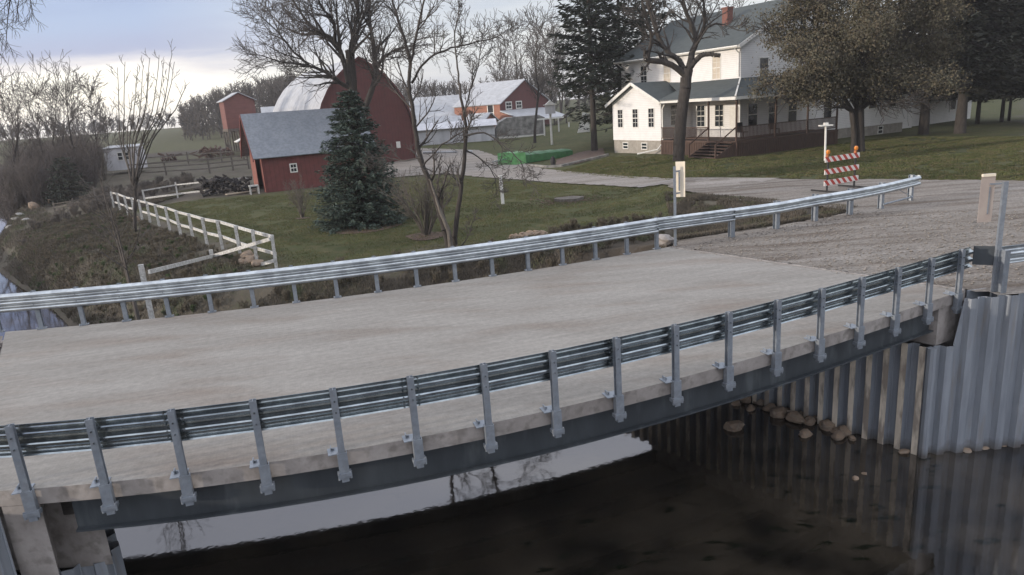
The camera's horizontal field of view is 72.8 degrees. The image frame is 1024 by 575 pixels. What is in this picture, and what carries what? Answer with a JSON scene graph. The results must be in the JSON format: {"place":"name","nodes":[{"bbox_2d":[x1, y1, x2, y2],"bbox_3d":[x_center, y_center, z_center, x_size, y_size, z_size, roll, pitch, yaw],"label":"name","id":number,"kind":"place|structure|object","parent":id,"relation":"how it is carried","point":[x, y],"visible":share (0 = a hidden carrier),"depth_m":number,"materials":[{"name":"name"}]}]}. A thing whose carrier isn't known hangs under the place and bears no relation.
{"place":"outdoors","nodes":[
{"label":"outdoors","id":0,"kind":"place"},
{"bbox_2d":[0,0,1000,140],"label":"sky","id":1,"kind":"structure","parent":0,"point":[96,33],"materials":[{"name":"grey"}]},
{"bbox_2d":[0,203,1023,574],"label":"water","id":2,"kind":"structure","parent":0,"point":[708,493],"depth_m":12.78,"materials":[{"name":"liquid"}]},
{"bbox_2d":[723,420,744,431],"bbox_3d":[5.019,3.142,15.689,0.460,0.254,0.338,-18,17,-1],"label":"rock","id":3,"kind":"object","parent":2,"relation":"in","point":[734,425],"visible":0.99,"depth_m":15.59,"materials":[{"name":"brown stone"}]},
{"bbox_2d":[770,406,787,418],"bbox_3d":[6.221,2.916,16.178,0.390,0.286,0.478,-3,-1,28],"label":"rock","id":4,"kind":"object","parent":2,"relation":"in","point":[780,412],"visible":0.97,"depth_m":16.03,"materials":[{"name":"brown stone"}]},
{"bbox_2d":[785,411,804,423],"bbox_3d":[6.451,2.975,15.845,0.382,0.279,0.468,-8,15,-14],"label":"rock","id":5,"kind":"object","parent":2,"relation":"in","point":[795,417],"visible":1,"depth_m":15.74,"materials":[{"name":"brown stone"}]},
{"bbox_2d":[820,419,834,430],"bbox_3d":[6.999,3.051,15.443,0.324,0.226,0.380,-13,15,5],"label":"rock","id":6,"kind":"object","parent":2,"relation":"in","point":[827,425],"visible":0.97,"depth_m":15.32,"materials":[{"name":"brown stone"}]},
{"bbox_2d":[831,430,845,440],"bbox_3d":[7.039,3.194,14.970,0.317,0.182,0.336,-5,24,14],"label":"rock","id":7,"kind":"object","parent":2,"relation":"in","point":[838,435],"visible":1,"depth_m":14.89,"materials":[{"name":"brown stone"}]},
{"bbox_2d":[0,96,1023,574],"bbox_3d":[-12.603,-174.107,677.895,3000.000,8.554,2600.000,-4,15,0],"label":"ground","id":8,"kind":"structure","parent":0,"point":[168,140],"depth_m":35.81,"materials":[{"name":"plant"}]},
{"bbox_2d":[0,518,16,574],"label":"sheet pile wall","id":9,"kind":"structure","parent":8,"relation":"on","point":[7,566],"depth_m":8.56,"materials":[{"name":"metal"}]},
{"bbox_2d":[0,0,46,64],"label":"bare tree","id":10,"kind":"object","parent":8,"relation":"on","point":[12,20],"visible":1,"depth_m":19.50,"materials":[{"name":"grey plant"}]},
{"bbox_2d":[0,71,61,170],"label":"bare tree","id":11,"kind":"object","parent":8,"relation":"on","point":[37,132],"visible":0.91,"depth_m":59.26,"materials":[{"name":"grey plant"}]},
{"bbox_2d":[0,81,63,181],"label":"bare tree","id":12,"kind":"object","parent":8,"relation":"on","point":[3,114],"visible":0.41,"depth_m":62.22,"materials":[{"name":"grey plant"}]},
{"bbox_2d":[0,55,78,207],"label":"bare tree","id":13,"kind":"object","parent":8,"relation":"on","point":[18,129],"visible":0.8,"depth_m":58.46,"materials":[{"name":"grey plant"}]},
{"bbox_2d":[0,201,85,323],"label":"rough grass","id":14,"kind":"structure","parent":8,"relation":"on","point":[13,223],"depth_m":41.27,"materials":[{"name":"plant"}]},
{"bbox_2d":[12,72,89,154],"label":"bare tree","id":15,"kind":"object","parent":8,"relation":"on","point":[54,126],"visible":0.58,"depth_m":68.49,"materials":[{"name":"brown plant"}]},
{"bbox_2d":[0,128,110,223],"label":"brush thicket","id":16,"kind":"object","parent":8,"relation":"on","point":[91,173],"visible":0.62,"depth_m":58.98,"materials":[{"name":"plant"}]},
{"bbox_2d":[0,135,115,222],"bbox_3d":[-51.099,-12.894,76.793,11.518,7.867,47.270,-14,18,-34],"label":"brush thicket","id":17,"kind":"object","parent":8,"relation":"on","point":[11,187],"visible":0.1,"depth_m":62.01,"materials":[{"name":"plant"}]},
{"bbox_2d":[39,157,92,205],"bbox_3d":[-36.527,-8.723,56.889,3.966,3.890,4.070,-8,15,-16],"label":"bush","id":18,"kind":"object","parent":8,"relation":"on","point":[70,192],"visible":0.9,"depth_m":56.70,"materials":[{"name":"grey plant"}]},
{"bbox_2d":[27,50,111,165],"bbox_3d":[-40.788,-15.173,63.695,4.705,12.580,5.934,5,17,30],"label":"bare tree","id":19,"kind":"object","parent":8,"relation":"on","point":[67,108],"visible":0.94,"depth_m":62.98,"materials":[{"name":"brown plant"}]},
{"bbox_2d":[58,529,126,574],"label":"sheet pile wall","id":20,"kind":"structure","parent":8,"relation":"on","point":[117,567],"depth_m":9.66,"materials":[{"name":"metal"}]},
{"bbox_2d":[71,71,120,178],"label":"bare tree","id":21,"kind":"object","parent":8,"relation":"on","point":[89,95],"visible":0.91,"depth_m":69.18,"materials":[{"name":"brown plant"}]},
{"bbox_2d":[18,171,195,244],"bbox_3d":[-30.492,-6.423,51.928,7.466,2.391,24.646,-4,15,0],"label":"brush","id":22,"kind":"object","parent":8,"relation":"on","point":[145,185],"visible":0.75,"depth_m":52.89,"materials":[{"name":"plant"}]},
{"bbox_2d":[86,95,132,150],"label":"bare tree","id":23,"kind":"object","parent":8,"relation":"on","point":[103,117],"visible":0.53,"depth_m":77.45,"materials":[{"name":"grey plant"}]},
{"bbox_2d":[70,142,150,319],"bbox_3d":[-11.138,-1.510,19.356,1.718,5.166,2.152,2,16,22],"label":"sapling","id":24,"kind":"object","parent":8,"relation":"on","point":[125,269],"visible":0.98,"depth_m":19.39,"materials":[{"name":"plant"}]},
{"bbox_2d":[103,143,147,170],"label":"white shed","id":25,"kind":"structure","parent":8,"relation":"on","point":[117,161],"depth_m":72.50,"materials":[{"name":"silver metal"}]},
{"bbox_2d":[18,211,236,322],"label":"green weeds","id":26,"kind":"object","parent":8,"relation":"on","point":[192,307],"visible":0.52,"depth_m":31.15,"materials":[{"name":"plant"}]},
{"bbox_2d":[15,210,244,323],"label":"bank weeds","id":27,"kind":"object","parent":8,"relation":"on","point":[150,254],"visible":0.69,"depth_m":31.23,"materials":[{"name":"brown plant"}]},
{"bbox_2d":[12,185,254,324],"bbox_3d":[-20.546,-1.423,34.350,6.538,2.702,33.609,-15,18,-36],"label":"rough grass","id":28,"kind":"structure","parent":8,"relation":"on","point":[81,234],"depth_m":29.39,"materials":[{"name":"plant"}]},
{"bbox_2d":[108,39,189,231],"bbox_3d":[-18.105,-7.407,35.008,4.670,9.267,2.407,-4,15,0],"label":"sapling clump","id":29,"kind":"object","parent":8,"relation":"on","point":[134,176],"visible":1,"depth_m":34.94,"materials":[{"name":"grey plant"}]},
{"bbox_2d":[145,190,205,198],"bbox_3d":[-24.069,-6.632,49.526,5.075,0.464,0.050,-1,15,12],"label":"loose rail","id":30,"kind":"object","parent":8,"relation":"on","point":[172,194],"visible":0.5,"depth_m":49.53,"materials":[{"name":"white paint"}]},
{"bbox_2d":[128,155,249,174],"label":"corral fence","id":31,"kind":"object","parent":8,"relation":"on","point":[207,163],"visible":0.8,"depth_m":68.04,"materials":[{"name":"brown wood"}]},
{"bbox_2d":[110,192,277,267],"bbox_3d":[-18.541,-3.494,36.610,0.771,2.072,33.014,-15,18,-36],"label":"fence","id":32,"kind":"object","parent":8,"relation":"on","point":[273,252],"visible":0.81,"depth_m":29.01,"materials":[{"name":"white paint"}]},
{"bbox_2d":[147,149,244,163],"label":"corral fence","id":33,"kind":"object","parent":8,"relation":"on","point":[220,152],"visible":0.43,"depth_m":78.90,"materials":[{"name":"brown wood"}]},
{"bbox_2d":[142,177,251,200],"bbox_3d":[-22.244,-6.874,49.760,7.416,1.789,1.761,-5,15,-5],"label":"fence","id":34,"kind":"object","parent":8,"relation":"on","point":[175,184],"visible":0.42,"depth_m":49.52,"materials":[{"name":"white paint"}]},
{"bbox_2d":[189,146,221,159],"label":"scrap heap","id":35,"kind":"object","parent":8,"relation":"on","point":[207,150],"visible":0.73,"depth_m":81.36,"materials":[{"name":"metal"}]},
{"bbox_2d":[138,237,273,318],"bbox_3d":[-9.609,-0.310,23.617,2.996,2.714,7.047,-6,15,-7],"label":"fence","id":36,"kind":"object","parent":8,"relation":"on","point":[143,278],"visible":0.59,"depth_m":23.04,"materials":[{"name":"white paint"}]},
{"bbox_2d":[193,174,256,196],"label":"shrubs","id":37,"kind":"object","parent":8,"relation":"on","point":[216,182],"visible":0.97,"depth_m":47.86,"materials":[{"name":"plant"}]},
{"bbox_2d":[216,92,255,151],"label":"elevated bin","id":38,"kind":"object","parent":8,"relation":"on","point":[232,106],"visible":0.6,"depth_m":89.54,"materials":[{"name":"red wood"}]},
{"bbox_2d":[283,175,313,217],"bbox_3d":[-10.178,-4.390,33.418,1.586,2.326,1.476,-4,15,0],"label":"shrub","id":39,"kind":"object","parent":8,"relation":"on","point":[300,204],"visible":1,"depth_m":33.40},
{"bbox_2d":[239,108,373,192],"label":"barn","id":40,"kind":"structure","parent":8,"relation":"on","point":[278,148],"depth_m":48.55,"materials":[{"name":"red wood"}]},
{"bbox_2d":[227,0,460,133],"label":"bare tree","id":41,"kind":"object","parent":8,"relation":"on","point":[348,62],"visible":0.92,"depth_m":48.02,"materials":[{"name":"grey plant"}]},
{"bbox_2d":[273,56,415,162],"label":"barn","id":42,"kind":"structure","parent":8,"relation":"on","point":[390,111],"depth_m":65.01,"materials":[{"name":"wood"}]},
{"bbox_2d":[307,89,414,235],"bbox_3d":[-6.564,-5.158,29.303,4.804,6.166,4.516,-7,15,-12],"label":"spruce","id":43,"kind":"object","parent":8,"relation":"on","point":[357,198],"visible":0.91,"depth_m":28.87,"materials":[{"name":"green plant"}]},
{"bbox_2d":[330,223,401,233],"bbox_3d":[-6.194,-2.489,29.088,3.131,0.008,2.387,-4,15,0],"label":"earth patch","id":44,"kind":"object","parent":8,"relation":"on","point":[353,230],"visible":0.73,"depth_m":28.73,"materials":[{"name":"brown soil"}]},
{"bbox_2d":[138,178,672,287],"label":"lawn grass","id":45,"kind":"structure","parent":8,"relation":"on","point":[285,215],"depth_m":32.06,"materials":[{"name":"plant"}]},
{"bbox_2d":[370,157,458,234],"bbox_3d":[-3.477,-3.316,26.231,3.445,3.039,2.826,0,15,15],"label":"shrub","id":46,"kind":"object","parent":8,"relation":"on","point":[425,198],"visible":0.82,"depth_m":26.25,"materials":[{"name":"plant"}]},
{"bbox_2d":[405,232,441,239],"bbox_3d":[-3.277,-1.974,26.590,1.649,0.083,1.267,-4,15,0],"label":"earth patch","id":47,"kind":"object","parent":8,"relation":"on","point":[430,236],"visible":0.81,"depth_m":26.54,"materials":[{"name":"brown soil"}]},
{"bbox_2d":[409,94,464,123],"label":"long barn","id":48,"kind":"structure","parent":8,"relation":"on","point":[450,101],"depth_m":99.12,"materials":[{"name":"silver metal"}]},
{"bbox_2d":[417,116,461,123],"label":"shed","id":49,"kind":"structure","parent":8,"relation":"on","point":[450,119],"depth_m":86.69,"materials":[{"name":"silver metal"}]},
{"bbox_2d":[428,178,452,247],"bbox_3d":[-2.476,-2.523,24.214,0.729,2.568,0.195,2,16,21],"label":"trunk","id":50,"kind":"object","parent":8,"relation":"on","point":[448,231],"visible":0.91,"depth_m":24.16,"materials":[{"name":"brown wood"}]},
{"bbox_2d":[354,0,544,247],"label":"bare tree","id":51,"kind":"object","parent":8,"relation":"on","point":[465,135],"visible":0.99,"depth_m":23.36,"materials":[{"name":"grey plant"}]},
{"bbox_2d":[237,211,663,308],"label":"bank grass","id":52,"kind":"structure","parent":8,"relation":"on","point":[566,227],"depth_m":22.92,"materials":[{"name":"plant"}]},
{"bbox_2d":[416,118,496,144],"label":"white tunnel","id":53,"kind":"structure","parent":8,"relation":"on","point":[441,135],"depth_m":80.38,"materials":[{"name":"plastic"}]},
{"bbox_2d":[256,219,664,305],"bbox_3d":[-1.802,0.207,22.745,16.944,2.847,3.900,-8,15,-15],"label":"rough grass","id":54,"kind":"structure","parent":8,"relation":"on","point":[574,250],"depth_m":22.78,"materials":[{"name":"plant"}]},
{"bbox_2d":[466,112,498,126],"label":"shed","id":55,"kind":"structure","parent":8,"relation":"on","point":[489,115],"depth_m":89.84,"materials":[{"name":"silver metal"}]},
{"bbox_2d":[0,29,978,140],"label":"wood","id":56,"kind":"object","parent":8,"relation":"on","point":[194,117],"visible":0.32,"depth_m":157.73,"materials":[{"name":"plant"}]},
{"bbox_2d":[0,246,989,574],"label":"bridge","id":57,"kind":"structure","parent":8,"relation":"on","point":[122,368],"depth_m":11.82,"materials":[{"name":"concrete"}]},
{"bbox_2d":[0,174,921,332],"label":"guardrail","id":58,"kind":"object","parent":57,"relation":"on","point":[164,289],"visible":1,"depth_m":16.78,"materials":[{"name":"metal"}]},
{"bbox_2d":[0,246,973,521],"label":"guardrail","id":59,"kind":"object","parent":57,"relation":"on","point":[94,436],"visible":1,"depth_m":9.16,"materials":[{"name":"metal"}]},
{"bbox_2d":[483,29,515,81],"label":"bare tree","id":60,"kind":"object","parent":8,"relation":"on","point":[499,61],"visible":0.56,"depth_m":132.85,"materials":[{"name":"grey plant"}]},
{"bbox_2d":[452,79,567,124],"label":"red barn","id":61,"kind":"structure","parent":8,"relation":"on","point":[499,100],"depth_m":96.40,"materials":[{"name":"silver metal"}]},
{"bbox_2d":[487,9,536,79],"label":"bare tree","id":62,"kind":"object","parent":8,"relation":"on","point":[516,64],"visible":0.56,"depth_m":118.35,"materials":[{"name":"grey plant"}]},
{"bbox_2d":[495,115,545,138],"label":"trailer","id":63,"kind":"object","parent":8,"relation":"on","point":[522,126],"visible":0.65,"depth_m":82.18,"materials":[{"name":"white paint"}]},
{"bbox_2d":[492,149,572,164],"bbox_3d":[1.603,-10.863,57.197,8.509,1.070,2.200,-17,19,-39],"label":"tarp covered boat","id":64,"kind":"object","parent":8,"relation":"on","point":[525,157],"visible":0.89,"depth_m":56.16,"materials":[{"name":"plastic"}]},
{"bbox_2d":[513,0,567,142],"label":"bare tree","id":65,"kind":"object","parent":8,"relation":"on","point":[536,75],"visible":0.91,"depth_m":72.51,"materials":[{"name":"grey plant"}]},
{"bbox_2d":[518,20,581,100],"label":"bare tree","id":66,"kind":"object","parent":8,"relation":"on","point":[541,64],"visible":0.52,"depth_m":114.59,"materials":[{"name":"grey plant"}]},
{"bbox_2d":[523,14,578,113],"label":"bare tree","id":67,"kind":"object","parent":8,"relation":"on","point":[561,98],"visible":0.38,"depth_m":125.83,"materials":[{"name":"grey plant"}]},
{"bbox_2d":[545,100,556,144],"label":"birdhouse pole","id":68,"kind":"object","parent":8,"relation":"on","point":[549,107],"visible":0.86,"depth_m":69.86,"materials":[{"name":"white paint"}]},
{"bbox_2d":[527,154,608,167],"bbox_3d":[5.074,-9.576,52.843,7.109,0.443,3.453,-10,16,-20],"label":"bed edging","id":69,"kind":"object","parent":8,"relation":"on","point":[569,163],"visible":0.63,"depth_m":51.78,"materials":[{"name":"grey stone"}]},
{"bbox_2d":[517,194,624,207],"bbox_3d":[2.492,-4.155,33.033,5.165,0.200,4.314,-8,15,-14],"label":"dirt patch","id":70,"kind":"object","parent":8,"relation":"on","point":[572,198],"visible":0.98,"depth_m":32.81,"materials":[{"name":"grey soil"}]},
{"bbox_2d":[545,0,634,150],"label":"conifer","id":71,"kind":"object","parent":8,"relation":"on","point":[590,48],"visible":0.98,"depth_m":58.20,"materials":[{"name":"green plant"}]},
{"bbox_2d":[565,0,660,132],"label":"conifer","id":72,"kind":"object","parent":8,"relation":"on","point":[608,109],"visible":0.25,"depth_m":62.34,"materials":[{"name":"green plant"}]},
{"bbox_2d":[596,0,681,121],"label":"conifer","id":73,"kind":"object","parent":8,"relation":"on","point":[663,15],"visible":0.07,"depth_m":65.90,"materials":[{"name":"green plant"}]},
{"bbox_2d":[659,234,673,246],"bbox_3d":[4.516,-1.399,20.513,0.581,0.374,0.574,-9,30,-27],"label":"rock","id":74,"kind":"object","parent":8,"relation":"on","point":[666,240],"visible":0.77,"depth_m":20.31,"materials":[{"name":"stone"}]},
{"bbox_2d":[673,161,684,245],"bbox_3d":[4.669,-2.192,19.412,0.337,2.612,0.166,-4,15,0],"label":"marker post","id":75,"kind":"object","parent":8,"relation":"on","point":[679,179],"visible":0.85,"depth_m":19.22,"materials":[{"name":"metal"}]},
{"bbox_2d":[612,0,757,161],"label":"bare tree","id":76,"kind":"object","parent":8,"relation":"on","point":[683,71],"visible":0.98,"depth_m":44.06,"materials":[{"name":"grey plant"}]},
{"bbox_2d":[605,0,913,158],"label":"farmhouse","id":77,"kind":"object","parent":8,"relation":"on","point":[720,106],"visible":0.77,"depth_m":50.88,"materials":[{"name":"white"}]},
{"bbox_2d":[617,109,622,127],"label":"window","id":78,"kind":"structure","parent":77,"relation":"in","point":[619,111],"depth_m":55.99,"materials":[{"name":"white glass"}]},
{"bbox_2d":[632,108,638,127],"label":"window","id":79,"kind":"structure","parent":77,"relation":"in","point":[635,124],"depth_m":54.30,"materials":[{"name":"white glass"}]},
{"bbox_2d":[648,108,654,127],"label":"window","id":80,"kind":"structure","parent":77,"relation":"in","point":[651,119],"depth_m":52.61,"materials":[{"name":"white glass"}]},
{"bbox_2d":[663,65,670,81],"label":"window","id":81,"kind":"structure","parent":77,"relation":"in","point":[666,70],"depth_m":54.64,"materials":[{"name":"glass"}]},
{"bbox_2d":[670,104,676,125],"bbox_3d":[12.257,-12.970,52.198,0.920,1.570,0.045,-11,16,-26],"label":"window","id":82,"kind":"structure","parent":77,"relation":"in","point":[673,107],"depth_m":52.10,"materials":[{"name":"grey glass"}]},
{"bbox_2d":[696,105,704,126],"bbox_3d":[14.184,-12.873,52.184,0.045,1.620,0.920,-11,16,-26],"label":"window","id":83,"kind":"structure","parent":77,"relation":"in","point":[700,109],"depth_m":52.22,"materials":[{"name":"white glass"}]},
{"bbox_2d":[712,56,720,79],"bbox_3d":[14.695,-15.793,49.949,0.045,1.620,0.870,-11,16,-26],"label":"window","id":84,"kind":"structure","parent":77,"relation":"in","point":[716,62],"depth_m":49.97,"materials":[{"name":"glass"}]},
{"bbox_2d":[714,104,723,126],"bbox_3d":[15.068,-12.504,50.543,0.045,1.620,0.920,-11,16,-26],"label":"window","id":85,"kind":"structure","parent":77,"relation":"in","point":[718,108],"depth_m":50.55,"materials":[{"name":"white glass"}]},
{"bbox_2d":[729,106,738,136],"bbox_3d":[15.784,-11.783,49.383,0.050,2.100,0.850,-11,16,-26],"label":"door","id":86,"kind":"structure","parent":77,"relation":"in","point":[732,109],"depth_m":49.47,"materials":[{"name":"white paint"}]},
{"bbox_2d":[747,102,757,125],"bbox_3d":[17.091,-12.281,49.341,0.970,1.620,0.045,-11,16,-26],"label":"window","id":87,"kind":"structure","parent":77,"relation":"in","point":[752,114],"depth_m":49.34,"materials":[{"name":"grey glass"}]},
{"bbox_2d":[759,57,768,75],"bbox_3d":[17.761,-15.402,49.000,0.920,1.620,0.045,-11,16,-26],"label":"window","id":88,"kind":"structure","parent":77,"relation":"in","point":[761,59],"depth_m":48.90,"materials":[{"name":"grey glass"}]},
{"bbox_2d":[768,101,777,122],"bbox_3d":[18.856,-12.639,50.212,0.970,1.620,0.045,-11,16,-26],"label":"window","id":89,"kind":"structure","parent":77,"relation":"in","point":[771,110],"depth_m":50.12,"materials":[{"name":"grey glass"}]},
{"bbox_2d":[787,99,797,121],"bbox_3d":[20.621,-12.996,51.082,0.970,1.620,0.045,-11,16,-26],"label":"window","id":90,"kind":"structure","parent":77,"relation":"in","point":[792,112],"depth_m":51.10,"materials":[{"name":"grey glass"}]},
{"bbox_2d":[664,191,858,239],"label":"ditch grass","id":91,"kind":"structure","parent":8,"relation":"on","point":[722,203],"depth_m":24.25,"materials":[{"name":"plant"}]},
{"bbox_2d":[818,122,832,159],"bbox_3d":[17.877,-8.218,39.684,0.680,2.346,0.400,-4,15,0],"label":"feeder pole","id":92,"kind":"object","parent":8,"relation":"on","point":[825,124],"visible":0.83,"depth_m":39.52,"materials":[{"name":"white paint"}]},
{"bbox_2d":[751,343,936,458],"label":"sheet pile wall","id":93,"kind":"structure","parent":8,"relation":"on","point":[885,396],"depth_m":14.50,"materials":[{"name":"metal"}]},
{"bbox_2d":[738,0,980,152],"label":"leafy tree","id":94,"kind":"object","parent":8,"relation":"on","point":[864,56],"visible":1,"depth_m":40.19,"materials":[{"name":"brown plant"}]},
{"bbox_2d":[872,0,1007,134],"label":"conifer","id":95,"kind":"object","parent":8,"relation":"on","point":[924,126],"visible":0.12,"depth_m":48.82,"materials":[{"name":"green plant"}]},
{"bbox_2d":[912,72,971,125],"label":"garage","id":96,"kind":"structure","parent":8,"relation":"on","point":[941,112],"depth_m":62.64,"materials":[{"name":"white"}]},
{"bbox_2d":[904,0,1023,133],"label":"conifer","id":97,"kind":"object","parent":8,"relation":"on","point":[960,125],"visible":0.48,"depth_m":47.66,"materials":[{"name":"green plant"}]},
{"bbox_2d":[920,0,1023,123],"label":"conifer","id":98,"kind":"object","parent":8,"relation":"on","point":[978,100],"visible":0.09,"depth_m":56.78,"materials":[{"name":"green plant"}]},
{"bbox_2d":[928,293,1023,454],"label":"sheet pile wall","id":99,"kind":"structure","parent":8,"relation":"on","point":[978,398],"depth_m":13.71,"materials":[{"name":"metal"}]},
{"bbox_2d":[956,2,1023,121],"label":"conifer","id":100,"kind":"object","parent":8,"relation":"on","point":[1002,112],"visible":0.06,"depth_m":57.58,"materials":[{"name":"green plant"}]},
{"bbox_2d":[956,7,1023,120],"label":"conifer","id":101,"kind":"object","parent":8,"relation":"on","point":[1009,110],"visible":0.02,"depth_m":59.30,"materials":[{"name":"green plant"}]},
{"bbox_2d":[974,0,1023,101],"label":"conifer","id":102,"kind":"object","parent":8,"relation":"on","point":[997,95],"visible":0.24,"depth_m":53.53,"materials":[{"name":"green plant"}]},
{"bbox_2d":[385,148,773,187],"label":"driveway","id":103,"kind":"structure","parent":0,"point":[549,175],"depth_m":47.74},
{"bbox_2d":[556,148,604,164],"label":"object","id":104,"kind":"object","parent":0,"point":[581,156],"visible":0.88,"depth_m":56.78,"materials":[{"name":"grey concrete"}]},
{"bbox_2d":[557,136,1023,180],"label":"house lawn grass","id":105,"kind":"structure","parent":0,"point":[659,163],"depth_m":39.36,"materials":[{"name":"plant"}]},
{"bbox_2d":[668,178,1023,294],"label":"gravel road","id":106,"kind":"structure","parent":0,"point":[954,196],"depth_m":19.86,"materials":[{"name":"gravel"}]},
{"bbox_2d":[811,145,866,192],"bbox_3d":[12.850,-4.633,27.125,2.045,1.650,1.400,-12,17,-27],"label":"barricade","id":107,"kind":"object","parent":106,"relation":"on","point":[854,167],"visible":0.98,"depth_m":27.10,"materials":[{"name":"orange plastic"}]},
{"bbox_2d":[977,173,1008,296],"bbox_3d":[9.149,-0.798,13.369,0.466,2.774,0.099,-1,15,12],"label":"marker post","id":108,"kind":"object","parent":106,"relation":"on","point":[987,188],"visible":0.85,"depth_m":13.17,"materials":[{"name":"metal"}]},
{"bbox_2d":[972,244,1023,296],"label":"guardrail","id":109,"kind":"object","parent":106,"relation":"on","point":[1007,255],"visible":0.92,"depth_m":13.44,"materials":[{"name":"metal"}]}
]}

